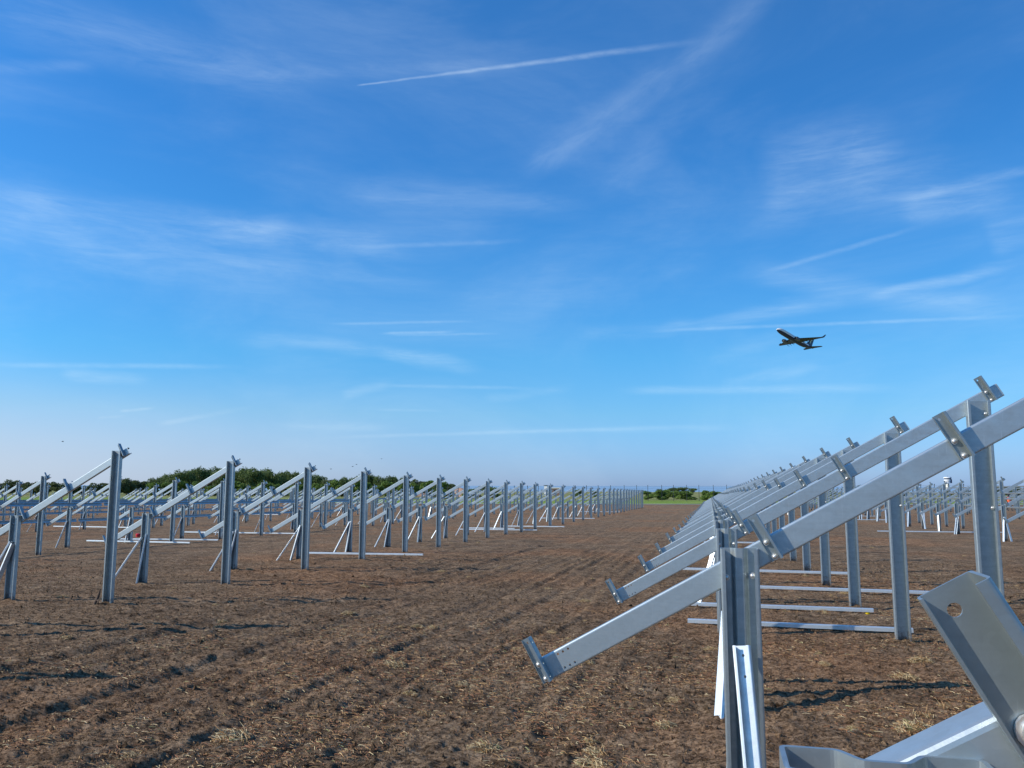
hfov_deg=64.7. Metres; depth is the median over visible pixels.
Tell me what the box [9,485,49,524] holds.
support rack
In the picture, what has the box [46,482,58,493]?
deciduous tree
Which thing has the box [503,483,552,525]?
support rack
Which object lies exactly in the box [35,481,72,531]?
support rack
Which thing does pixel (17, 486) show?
support rack
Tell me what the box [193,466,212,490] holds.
deciduous tree
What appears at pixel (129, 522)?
loose brace
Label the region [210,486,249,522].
support rack
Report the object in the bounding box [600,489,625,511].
support rack
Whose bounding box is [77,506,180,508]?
mounting rail
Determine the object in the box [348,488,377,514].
support rack
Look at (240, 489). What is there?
support rack
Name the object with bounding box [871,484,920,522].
support rack
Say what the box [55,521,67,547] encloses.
loose brace
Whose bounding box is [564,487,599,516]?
support rack
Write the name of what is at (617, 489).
support rack
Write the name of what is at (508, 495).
support rack
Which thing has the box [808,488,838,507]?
support rack
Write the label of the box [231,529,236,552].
loose brace
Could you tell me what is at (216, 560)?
loose brace
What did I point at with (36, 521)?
mounting rail
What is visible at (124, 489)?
deciduous tree
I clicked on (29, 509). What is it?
mounting rail
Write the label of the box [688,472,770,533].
support rack
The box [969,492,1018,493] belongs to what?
mounting rail
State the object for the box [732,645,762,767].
loose brace
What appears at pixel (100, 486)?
deciduous tree
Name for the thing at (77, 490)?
deciduous tree
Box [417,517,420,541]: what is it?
loose brace
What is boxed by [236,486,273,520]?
support rack
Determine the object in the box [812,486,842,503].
support rack
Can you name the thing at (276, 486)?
deciduous tree
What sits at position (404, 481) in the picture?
support rack
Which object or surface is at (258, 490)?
support rack
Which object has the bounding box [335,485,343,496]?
deciduous tree
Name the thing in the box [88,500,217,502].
mounting rail
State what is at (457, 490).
support rack
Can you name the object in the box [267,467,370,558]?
support rack
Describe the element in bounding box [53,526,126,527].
loose rail
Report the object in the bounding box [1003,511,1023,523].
support rack
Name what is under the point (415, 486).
deciduous tree
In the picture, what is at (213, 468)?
deciduous tree
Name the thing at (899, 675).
straw clump
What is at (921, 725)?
straw clump
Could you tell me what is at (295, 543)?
loose brace
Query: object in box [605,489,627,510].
support rack
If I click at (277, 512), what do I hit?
mounting rail
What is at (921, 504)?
support rack
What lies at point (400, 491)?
support rack
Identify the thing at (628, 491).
support rack
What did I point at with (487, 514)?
support rack
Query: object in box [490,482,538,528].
support rack
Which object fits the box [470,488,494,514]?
support rack
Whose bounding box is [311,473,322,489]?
deciduous tree
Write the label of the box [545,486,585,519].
support rack
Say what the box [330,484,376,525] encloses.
support rack
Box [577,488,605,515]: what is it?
support rack
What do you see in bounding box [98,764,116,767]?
straw clump
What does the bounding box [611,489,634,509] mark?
support rack
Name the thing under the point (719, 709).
loose brace
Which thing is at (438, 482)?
support rack
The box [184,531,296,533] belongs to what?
loose rail
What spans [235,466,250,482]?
deciduous tree
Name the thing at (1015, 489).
support rack
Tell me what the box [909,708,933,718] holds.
straw clump
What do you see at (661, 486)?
perimeter fence
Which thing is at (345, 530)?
loose brace
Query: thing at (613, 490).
support rack
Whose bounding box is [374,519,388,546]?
loose brace
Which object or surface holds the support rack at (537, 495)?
on the ground
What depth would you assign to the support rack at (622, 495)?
93.85 m
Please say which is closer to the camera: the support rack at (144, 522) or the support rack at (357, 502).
the support rack at (144, 522)
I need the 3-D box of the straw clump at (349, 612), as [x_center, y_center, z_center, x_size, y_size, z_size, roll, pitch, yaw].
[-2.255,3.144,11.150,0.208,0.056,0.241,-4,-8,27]
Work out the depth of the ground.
9.17 m
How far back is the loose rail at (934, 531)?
37.43 m
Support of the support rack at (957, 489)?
on the ground
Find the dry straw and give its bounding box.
[0,547,1023,767]
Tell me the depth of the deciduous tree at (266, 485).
247.12 m
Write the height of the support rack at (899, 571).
2.855 m
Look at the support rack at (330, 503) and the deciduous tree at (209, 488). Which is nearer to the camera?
the support rack at (330, 503)
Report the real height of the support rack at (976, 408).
2.855 m
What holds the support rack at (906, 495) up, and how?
on the ground
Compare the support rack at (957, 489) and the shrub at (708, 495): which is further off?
the shrub at (708, 495)
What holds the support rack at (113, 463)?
on the ground
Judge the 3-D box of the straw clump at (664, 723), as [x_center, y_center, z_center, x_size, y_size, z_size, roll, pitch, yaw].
[1.056,2.331,5.568,0.218,0.061,0.181,6,-10,-41]
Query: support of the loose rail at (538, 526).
on the ground
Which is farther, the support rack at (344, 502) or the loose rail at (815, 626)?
the support rack at (344, 502)
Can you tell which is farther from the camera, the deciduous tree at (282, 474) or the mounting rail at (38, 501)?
the deciduous tree at (282, 474)
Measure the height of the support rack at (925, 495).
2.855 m
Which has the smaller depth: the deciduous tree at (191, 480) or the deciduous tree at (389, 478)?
the deciduous tree at (191, 480)
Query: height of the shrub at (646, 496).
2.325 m
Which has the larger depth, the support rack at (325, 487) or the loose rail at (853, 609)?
the support rack at (325, 487)
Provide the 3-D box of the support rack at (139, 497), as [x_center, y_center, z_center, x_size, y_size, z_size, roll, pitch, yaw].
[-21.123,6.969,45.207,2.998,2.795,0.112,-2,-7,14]
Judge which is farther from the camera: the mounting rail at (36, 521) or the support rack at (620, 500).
the support rack at (620, 500)
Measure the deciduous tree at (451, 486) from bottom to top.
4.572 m
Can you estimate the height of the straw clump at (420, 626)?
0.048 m
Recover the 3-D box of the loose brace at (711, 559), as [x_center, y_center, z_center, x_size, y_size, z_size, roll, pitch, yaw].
[2.973,2.937,12.336,0.032,0.950,0.073,29,-16,-33]
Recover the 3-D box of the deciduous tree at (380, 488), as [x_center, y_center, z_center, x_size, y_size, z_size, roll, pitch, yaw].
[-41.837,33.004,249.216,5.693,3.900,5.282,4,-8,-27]
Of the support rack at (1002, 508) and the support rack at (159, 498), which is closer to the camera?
the support rack at (1002, 508)
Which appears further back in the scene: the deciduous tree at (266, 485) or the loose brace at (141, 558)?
the deciduous tree at (266, 485)
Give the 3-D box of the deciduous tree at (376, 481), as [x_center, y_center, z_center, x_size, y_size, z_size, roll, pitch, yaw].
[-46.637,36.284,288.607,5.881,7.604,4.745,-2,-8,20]
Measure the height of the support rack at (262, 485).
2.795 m
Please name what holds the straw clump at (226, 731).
on the ground
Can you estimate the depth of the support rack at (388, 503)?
77.75 m
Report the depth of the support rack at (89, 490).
68.68 m
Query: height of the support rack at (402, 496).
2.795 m
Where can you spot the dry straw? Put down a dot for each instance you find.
(318, 742)
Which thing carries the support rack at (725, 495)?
on the ground
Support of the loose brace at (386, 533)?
on the ground
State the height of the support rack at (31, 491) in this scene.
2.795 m
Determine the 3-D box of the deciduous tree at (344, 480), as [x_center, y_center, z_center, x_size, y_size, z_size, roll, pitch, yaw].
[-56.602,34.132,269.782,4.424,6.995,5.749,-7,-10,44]
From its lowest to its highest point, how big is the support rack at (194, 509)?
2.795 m
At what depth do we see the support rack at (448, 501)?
95.52 m
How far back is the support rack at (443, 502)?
66.15 m
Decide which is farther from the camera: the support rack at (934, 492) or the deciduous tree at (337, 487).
the deciduous tree at (337, 487)
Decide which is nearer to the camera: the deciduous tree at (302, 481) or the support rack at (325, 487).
the support rack at (325, 487)
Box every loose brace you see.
[0,541,12,563]
[0,543,14,579]
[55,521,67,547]
[115,537,142,577]
[125,518,130,540]
[136,534,146,582]
[209,531,234,570]
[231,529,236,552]
[277,527,298,559]
[290,525,301,559]
[334,522,349,551]
[345,521,351,551]
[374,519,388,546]
[384,520,389,546]
[408,517,419,540]
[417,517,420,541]
[698,552,714,601]
[714,611,724,718]
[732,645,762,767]
[955,516,958,533]
[1003,517,1004,541]
[1005,517,1012,540]
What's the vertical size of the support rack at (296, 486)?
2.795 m
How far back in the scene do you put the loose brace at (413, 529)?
30.48 m
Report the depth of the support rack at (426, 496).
56.94 m
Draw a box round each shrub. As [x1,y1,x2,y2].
[483,487,500,497]
[643,491,652,499]
[649,490,667,499]
[663,489,676,499]
[675,491,697,499]
[699,490,708,499]
[703,491,717,498]
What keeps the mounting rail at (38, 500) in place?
attached to the support rack at (4, 489)
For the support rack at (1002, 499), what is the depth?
36.84 m
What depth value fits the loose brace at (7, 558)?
12.68 m
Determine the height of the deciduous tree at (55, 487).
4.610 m
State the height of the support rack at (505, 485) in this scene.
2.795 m
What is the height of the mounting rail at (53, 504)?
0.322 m
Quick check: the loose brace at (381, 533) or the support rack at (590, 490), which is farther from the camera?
the support rack at (590, 490)
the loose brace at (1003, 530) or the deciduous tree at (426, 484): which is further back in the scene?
the deciduous tree at (426, 484)
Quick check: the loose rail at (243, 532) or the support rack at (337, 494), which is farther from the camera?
the support rack at (337, 494)
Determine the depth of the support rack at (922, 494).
88.31 m
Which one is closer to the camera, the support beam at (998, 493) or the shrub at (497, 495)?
the support beam at (998, 493)
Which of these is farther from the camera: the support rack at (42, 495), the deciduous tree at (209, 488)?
the deciduous tree at (209, 488)
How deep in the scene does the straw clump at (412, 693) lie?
6.46 m
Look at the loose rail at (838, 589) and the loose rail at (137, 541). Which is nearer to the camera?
the loose rail at (838, 589)
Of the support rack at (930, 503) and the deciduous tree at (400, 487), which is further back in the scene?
the deciduous tree at (400, 487)
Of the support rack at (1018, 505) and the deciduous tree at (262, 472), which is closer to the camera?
the support rack at (1018, 505)
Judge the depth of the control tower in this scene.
899.13 m
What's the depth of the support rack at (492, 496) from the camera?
77.96 m
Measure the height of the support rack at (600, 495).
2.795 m
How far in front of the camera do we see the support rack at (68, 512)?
27.50 m
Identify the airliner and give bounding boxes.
[776,328,825,349]
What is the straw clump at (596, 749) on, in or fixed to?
on the ground
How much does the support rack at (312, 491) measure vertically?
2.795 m
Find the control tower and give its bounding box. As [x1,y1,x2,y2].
[943,475,951,486]
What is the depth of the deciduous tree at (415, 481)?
264.77 m
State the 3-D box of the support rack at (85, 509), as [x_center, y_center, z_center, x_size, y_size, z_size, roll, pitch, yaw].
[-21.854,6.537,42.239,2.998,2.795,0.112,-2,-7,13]
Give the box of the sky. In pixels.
[0,0,1023,486]
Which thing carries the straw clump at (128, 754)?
on the ground
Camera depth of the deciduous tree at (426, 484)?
256.24 m
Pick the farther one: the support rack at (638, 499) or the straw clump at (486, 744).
the support rack at (638, 499)
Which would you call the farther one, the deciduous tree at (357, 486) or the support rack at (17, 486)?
the deciduous tree at (357, 486)
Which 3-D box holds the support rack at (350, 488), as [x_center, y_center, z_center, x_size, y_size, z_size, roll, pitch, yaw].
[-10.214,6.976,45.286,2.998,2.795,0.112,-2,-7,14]
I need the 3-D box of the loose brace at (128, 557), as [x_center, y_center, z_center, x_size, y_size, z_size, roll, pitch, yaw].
[-7.464,3.426,15.610,0.031,1.050,0.073,32,-10,-2]
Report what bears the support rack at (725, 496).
on the ground
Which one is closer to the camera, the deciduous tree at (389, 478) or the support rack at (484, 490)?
the support rack at (484, 490)
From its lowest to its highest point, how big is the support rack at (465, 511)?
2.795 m
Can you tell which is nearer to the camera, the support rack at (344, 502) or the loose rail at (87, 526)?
the loose rail at (87, 526)
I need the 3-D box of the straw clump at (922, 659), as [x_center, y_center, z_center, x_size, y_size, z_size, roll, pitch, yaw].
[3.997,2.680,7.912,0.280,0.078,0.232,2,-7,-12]
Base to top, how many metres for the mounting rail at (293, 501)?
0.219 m
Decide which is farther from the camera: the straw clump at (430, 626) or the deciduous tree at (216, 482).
the deciduous tree at (216, 482)
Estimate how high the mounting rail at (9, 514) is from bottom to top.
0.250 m
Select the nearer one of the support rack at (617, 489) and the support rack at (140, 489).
the support rack at (140, 489)
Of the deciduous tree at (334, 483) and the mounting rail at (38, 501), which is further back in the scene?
the deciduous tree at (334, 483)
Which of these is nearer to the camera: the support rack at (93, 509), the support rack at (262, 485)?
the support rack at (262, 485)
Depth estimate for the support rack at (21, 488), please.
74.54 m
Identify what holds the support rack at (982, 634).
on the ground
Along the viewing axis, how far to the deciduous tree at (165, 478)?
294.05 m
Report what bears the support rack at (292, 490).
on the ground
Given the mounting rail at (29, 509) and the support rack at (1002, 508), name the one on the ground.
the support rack at (1002, 508)
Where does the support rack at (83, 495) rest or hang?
on the ground
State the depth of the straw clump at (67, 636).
9.08 m
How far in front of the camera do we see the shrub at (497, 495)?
228.54 m
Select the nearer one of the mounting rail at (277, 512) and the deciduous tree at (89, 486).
the mounting rail at (277, 512)
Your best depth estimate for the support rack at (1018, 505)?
58.69 m
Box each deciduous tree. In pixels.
[2,479,23,493]
[20,482,36,494]
[34,484,48,492]
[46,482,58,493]
[49,483,63,491]
[72,487,81,494]
[85,485,97,492]
[89,483,104,490]
[120,482,129,492]
[121,478,136,494]
[132,480,144,494]
[144,482,160,495]
[147,477,160,489]
[160,474,171,488]
[161,482,171,495]
[164,474,174,483]
[170,480,187,494]
[172,469,192,485]
[185,469,197,483]
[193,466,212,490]
[204,486,216,495]
[209,466,222,485]
[210,470,225,486]
[234,481,245,495]
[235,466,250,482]
[242,467,266,487]
[255,481,270,494]
[256,467,271,488]
[262,470,282,484]
[267,483,280,495]
[277,471,287,485]
[285,471,300,484]
[299,477,312,492]
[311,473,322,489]
[311,483,324,496]
[321,480,335,489]
[323,479,338,492]
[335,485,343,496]
[338,476,348,485]
[343,481,359,496]
[359,482,371,495]
[367,474,378,485]
[370,485,384,496]
[373,476,385,489]
[381,475,397,487]
[381,480,397,495]
[396,483,402,495]
[399,478,420,487]
[409,482,419,492]
[419,480,435,495]
[433,481,448,495]
[446,484,455,489]
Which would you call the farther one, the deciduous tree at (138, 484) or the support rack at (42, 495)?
the deciduous tree at (138, 484)
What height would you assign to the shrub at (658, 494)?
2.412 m
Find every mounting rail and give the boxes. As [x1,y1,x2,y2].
[0,500,81,500]
[0,501,81,502]
[0,503,101,506]
[0,508,66,510]
[0,512,63,515]
[0,519,76,523]
[72,508,209,513]
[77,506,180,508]
[78,512,259,521]
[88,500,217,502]
[90,499,194,500]
[103,501,278,505]
[210,506,299,509]
[234,499,301,500]
[264,509,339,513]
[280,500,355,502]
[316,498,369,499]
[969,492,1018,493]
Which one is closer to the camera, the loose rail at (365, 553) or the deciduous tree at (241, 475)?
the loose rail at (365, 553)
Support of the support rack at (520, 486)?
on the ground
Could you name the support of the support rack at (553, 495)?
on the ground
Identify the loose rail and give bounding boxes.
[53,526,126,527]
[86,540,190,542]
[119,538,218,540]
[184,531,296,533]
[309,552,423,555]
[460,529,536,529]
[469,527,514,528]
[509,526,564,526]
[683,567,846,573]
[688,618,913,632]
[691,602,873,611]
[760,585,927,593]
[877,531,1001,532]
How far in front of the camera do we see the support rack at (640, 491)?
106.28 m
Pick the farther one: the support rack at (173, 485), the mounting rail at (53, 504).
the support rack at (173, 485)
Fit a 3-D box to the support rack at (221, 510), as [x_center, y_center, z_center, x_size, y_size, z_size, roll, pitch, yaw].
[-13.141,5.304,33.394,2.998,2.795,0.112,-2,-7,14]
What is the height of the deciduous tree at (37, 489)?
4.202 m
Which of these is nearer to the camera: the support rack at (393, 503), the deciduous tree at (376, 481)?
the support rack at (393, 503)
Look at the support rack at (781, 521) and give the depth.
24.25 m
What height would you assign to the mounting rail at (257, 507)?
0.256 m
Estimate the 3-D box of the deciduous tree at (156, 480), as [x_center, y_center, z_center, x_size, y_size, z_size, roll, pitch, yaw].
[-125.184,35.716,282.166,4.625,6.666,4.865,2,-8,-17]
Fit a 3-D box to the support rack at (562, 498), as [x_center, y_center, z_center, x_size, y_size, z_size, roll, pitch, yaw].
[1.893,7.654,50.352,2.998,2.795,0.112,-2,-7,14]
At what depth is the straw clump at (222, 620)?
10.73 m
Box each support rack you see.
[0,443,131,602]
[0,472,50,554]
[0,480,23,514]
[0,484,9,525]
[2,487,22,512]
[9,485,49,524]
[9,490,32,517]
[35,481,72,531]
[46,476,122,547]
[48,486,86,522]
[62,488,92,515]
[72,490,108,528]
[87,493,108,517]
[102,455,241,584]
[119,477,180,542]
[119,483,158,527]
[121,487,141,514]
[121,487,148,513]
[141,490,171,518]
[149,484,192,525]
[163,478,224,538]
[176,491,197,517]
[185,487,220,523]
[191,491,218,513]
[198,462,316,569]
[207,480,267,535]
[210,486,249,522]
[212,488,241,510]
[234,489,260,511]
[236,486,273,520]
[245,481,301,532]
[265,488,294,515]
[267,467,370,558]
[278,482,329,528]
[281,487,314,518]
[300,487,332,517]
[310,484,354,526]
[317,490,348,515]
[320,472,412,551]
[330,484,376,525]
[333,491,359,513]
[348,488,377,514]
[356,487,395,523]
[366,475,444,546]
[370,491,389,513]
[375,486,413,521]
[377,488,402,512]
[387,489,413,511]
[396,476,470,542]
[401,490,427,517]
[412,487,443,519]
[413,490,433,509]
[423,478,491,537]
[430,487,453,518]
[432,490,463,516]
[434,489,449,509]
[435,489,458,509]
[448,480,509,534]
[454,488,476,516]
[456,489,485,506]
[459,490,479,507]
[469,481,524,531]
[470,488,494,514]
[477,489,503,504]
[483,488,511,512]
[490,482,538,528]
[495,489,518,511]
[499,489,525,511]
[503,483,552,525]
[508,489,531,510]
[521,397,1023,767]
[523,485,565,524]
[525,490,547,508]
[537,485,575,521]
[540,490,560,507]
[542,490,556,508]
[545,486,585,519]
[555,487,592,517]
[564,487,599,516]
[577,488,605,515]
[579,489,610,514]
[585,488,615,513]
[592,488,618,512]
[596,489,622,512]
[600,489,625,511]
[605,376,1004,634]
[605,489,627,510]
[605,489,629,510]
[608,490,632,509]
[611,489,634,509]
[622,489,637,508]
[625,490,639,508]
[625,490,641,507]
[637,416,911,641]
[655,437,861,607]
[665,448,830,585]
[673,456,810,570]
[678,463,796,561]
[682,467,785,528]
[685,470,777,532]
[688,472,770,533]
[690,474,764,525]
[692,476,759,514]
[693,478,756,531]
[694,479,753,511]
[779,571,1023,767]
[808,488,833,509]
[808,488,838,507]
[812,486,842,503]
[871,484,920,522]
[875,490,907,521]
[879,482,933,524]
[904,481,948,526]
[904,489,927,508]
[905,479,964,528]
[908,487,934,510]
[913,487,942,509]
[917,486,970,530]
[928,486,959,512]
[933,476,1004,533]
[935,486,970,512]
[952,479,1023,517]
[997,487,1017,514]
[998,494,1023,540]
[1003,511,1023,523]
[1008,500,1020,518]
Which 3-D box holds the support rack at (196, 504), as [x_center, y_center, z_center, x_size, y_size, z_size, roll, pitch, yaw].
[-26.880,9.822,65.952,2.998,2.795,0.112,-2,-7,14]
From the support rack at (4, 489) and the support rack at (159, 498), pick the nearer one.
the support rack at (4, 489)
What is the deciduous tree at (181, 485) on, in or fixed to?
on the ground
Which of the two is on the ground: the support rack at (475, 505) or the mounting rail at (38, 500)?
the support rack at (475, 505)
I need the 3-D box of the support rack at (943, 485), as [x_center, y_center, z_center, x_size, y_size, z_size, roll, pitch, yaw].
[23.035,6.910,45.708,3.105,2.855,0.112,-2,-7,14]
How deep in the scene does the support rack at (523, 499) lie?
86.67 m
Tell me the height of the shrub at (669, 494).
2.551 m
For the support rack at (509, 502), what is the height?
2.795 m
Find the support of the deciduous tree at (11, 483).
on the ground
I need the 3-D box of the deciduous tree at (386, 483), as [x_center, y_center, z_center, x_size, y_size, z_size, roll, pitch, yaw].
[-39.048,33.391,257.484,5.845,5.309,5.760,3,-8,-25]
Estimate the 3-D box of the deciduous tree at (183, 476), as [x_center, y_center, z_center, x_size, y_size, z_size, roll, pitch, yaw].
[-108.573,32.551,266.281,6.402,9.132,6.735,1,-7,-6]
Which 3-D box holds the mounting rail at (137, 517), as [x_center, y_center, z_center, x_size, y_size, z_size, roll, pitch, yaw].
[-14.197,5.727,35.029,0.063,0.250,12.200,-2,-7,14]
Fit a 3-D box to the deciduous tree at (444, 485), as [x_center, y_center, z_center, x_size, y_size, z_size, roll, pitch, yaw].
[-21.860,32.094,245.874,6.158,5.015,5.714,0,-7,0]
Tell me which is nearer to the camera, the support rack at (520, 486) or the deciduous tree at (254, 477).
the support rack at (520, 486)
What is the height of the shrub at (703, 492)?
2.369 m
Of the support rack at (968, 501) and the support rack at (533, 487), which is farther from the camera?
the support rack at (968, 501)
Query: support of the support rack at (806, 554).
on the ground
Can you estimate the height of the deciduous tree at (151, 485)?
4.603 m
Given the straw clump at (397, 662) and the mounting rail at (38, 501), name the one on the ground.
the straw clump at (397, 662)
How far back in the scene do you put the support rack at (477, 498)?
107.44 m
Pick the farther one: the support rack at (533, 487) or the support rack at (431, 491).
the support rack at (431, 491)
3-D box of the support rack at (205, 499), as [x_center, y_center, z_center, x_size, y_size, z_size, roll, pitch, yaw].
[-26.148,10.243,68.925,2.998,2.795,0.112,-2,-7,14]
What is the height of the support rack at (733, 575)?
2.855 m
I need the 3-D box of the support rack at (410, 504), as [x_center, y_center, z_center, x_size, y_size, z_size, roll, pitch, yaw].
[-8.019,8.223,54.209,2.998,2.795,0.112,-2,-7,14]
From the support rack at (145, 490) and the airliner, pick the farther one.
the airliner
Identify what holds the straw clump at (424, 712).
on the ground
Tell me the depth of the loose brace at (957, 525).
36.70 m
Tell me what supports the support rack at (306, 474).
on the ground
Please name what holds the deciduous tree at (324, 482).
on the ground
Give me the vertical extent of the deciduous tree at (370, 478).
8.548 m
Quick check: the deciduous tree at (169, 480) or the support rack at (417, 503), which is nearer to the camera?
the support rack at (417, 503)
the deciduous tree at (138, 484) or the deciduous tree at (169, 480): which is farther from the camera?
the deciduous tree at (138, 484)
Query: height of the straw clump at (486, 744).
0.069 m
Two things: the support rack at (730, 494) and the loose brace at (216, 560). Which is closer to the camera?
the loose brace at (216, 560)
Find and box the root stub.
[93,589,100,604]
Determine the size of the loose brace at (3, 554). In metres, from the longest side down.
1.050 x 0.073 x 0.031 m
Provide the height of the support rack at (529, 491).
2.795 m
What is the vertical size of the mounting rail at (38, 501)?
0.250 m
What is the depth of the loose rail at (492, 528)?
42.07 m
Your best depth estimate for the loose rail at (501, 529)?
40.25 m
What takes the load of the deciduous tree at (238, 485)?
on the ground
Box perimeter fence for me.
[424,484,963,500]
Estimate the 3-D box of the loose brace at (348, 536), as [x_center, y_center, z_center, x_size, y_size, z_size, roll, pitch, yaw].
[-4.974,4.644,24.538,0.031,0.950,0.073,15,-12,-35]
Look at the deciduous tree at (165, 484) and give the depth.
256.36 m
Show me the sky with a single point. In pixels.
(542, 242)
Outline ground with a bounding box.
[0,490,1023,767]
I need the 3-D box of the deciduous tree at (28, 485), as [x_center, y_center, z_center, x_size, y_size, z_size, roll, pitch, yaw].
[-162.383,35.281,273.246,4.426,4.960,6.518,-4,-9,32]
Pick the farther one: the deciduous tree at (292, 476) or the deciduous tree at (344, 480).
the deciduous tree at (292, 476)
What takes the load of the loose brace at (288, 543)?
on the ground
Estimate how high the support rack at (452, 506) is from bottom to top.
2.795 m
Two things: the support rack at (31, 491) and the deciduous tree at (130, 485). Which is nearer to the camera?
the support rack at (31, 491)
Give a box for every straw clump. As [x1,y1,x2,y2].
[59,635,72,638]
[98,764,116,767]
[118,751,141,759]
[208,722,253,742]
[216,619,227,622]
[341,610,355,614]
[382,658,406,668]
[401,691,418,695]
[409,624,423,628]
[415,708,432,715]
[426,624,439,628]
[455,681,469,687]
[465,738,502,753]
[571,753,614,767]
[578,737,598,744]
[582,743,603,756]
[652,718,677,729]
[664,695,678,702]
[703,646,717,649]
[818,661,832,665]
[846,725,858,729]
[888,672,921,680]
[889,717,933,734]
[906,654,935,662]
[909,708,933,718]
[936,699,953,708]
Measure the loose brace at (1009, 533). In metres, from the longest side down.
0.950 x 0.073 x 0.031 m
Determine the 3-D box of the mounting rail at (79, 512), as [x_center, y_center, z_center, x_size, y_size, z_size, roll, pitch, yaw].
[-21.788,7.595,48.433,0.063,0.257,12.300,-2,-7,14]
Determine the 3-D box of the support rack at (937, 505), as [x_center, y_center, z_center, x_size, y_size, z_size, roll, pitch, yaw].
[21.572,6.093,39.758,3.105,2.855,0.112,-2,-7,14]
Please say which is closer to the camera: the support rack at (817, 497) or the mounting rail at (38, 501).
the mounting rail at (38, 501)
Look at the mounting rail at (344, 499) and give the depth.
71.74 m
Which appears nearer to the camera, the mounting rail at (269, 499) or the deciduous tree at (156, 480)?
the mounting rail at (269, 499)
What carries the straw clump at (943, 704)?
on the ground
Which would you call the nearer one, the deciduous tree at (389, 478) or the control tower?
the deciduous tree at (389, 478)
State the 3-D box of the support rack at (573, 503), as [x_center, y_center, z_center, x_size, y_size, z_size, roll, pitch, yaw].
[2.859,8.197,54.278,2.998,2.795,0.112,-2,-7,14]
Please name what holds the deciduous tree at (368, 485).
on the ground
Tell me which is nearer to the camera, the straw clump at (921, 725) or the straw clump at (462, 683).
the straw clump at (921, 725)
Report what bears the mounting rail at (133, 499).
attached to the support rack at (93, 509)
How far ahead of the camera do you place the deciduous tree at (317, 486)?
246.30 m
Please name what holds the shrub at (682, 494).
on the ground
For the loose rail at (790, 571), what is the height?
0.049 m
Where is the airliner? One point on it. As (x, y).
(793, 339)
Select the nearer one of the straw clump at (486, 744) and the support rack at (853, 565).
the straw clump at (486, 744)
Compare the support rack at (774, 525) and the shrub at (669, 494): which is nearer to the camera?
the support rack at (774, 525)
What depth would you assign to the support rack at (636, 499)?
99.98 m
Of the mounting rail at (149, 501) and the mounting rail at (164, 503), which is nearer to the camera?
the mounting rail at (164, 503)
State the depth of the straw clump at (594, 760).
4.68 m
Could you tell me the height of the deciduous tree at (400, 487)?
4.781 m
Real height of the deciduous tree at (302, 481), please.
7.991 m
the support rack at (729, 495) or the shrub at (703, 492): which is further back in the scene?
the shrub at (703, 492)
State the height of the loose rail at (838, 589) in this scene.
0.046 m
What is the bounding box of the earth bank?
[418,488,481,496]
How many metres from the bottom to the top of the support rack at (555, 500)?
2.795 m
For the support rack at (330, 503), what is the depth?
65.87 m
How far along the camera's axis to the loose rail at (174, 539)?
31.38 m
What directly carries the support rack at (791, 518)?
on the ground
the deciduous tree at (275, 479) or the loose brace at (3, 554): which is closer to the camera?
the loose brace at (3, 554)
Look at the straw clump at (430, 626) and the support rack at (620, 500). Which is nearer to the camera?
the straw clump at (430, 626)

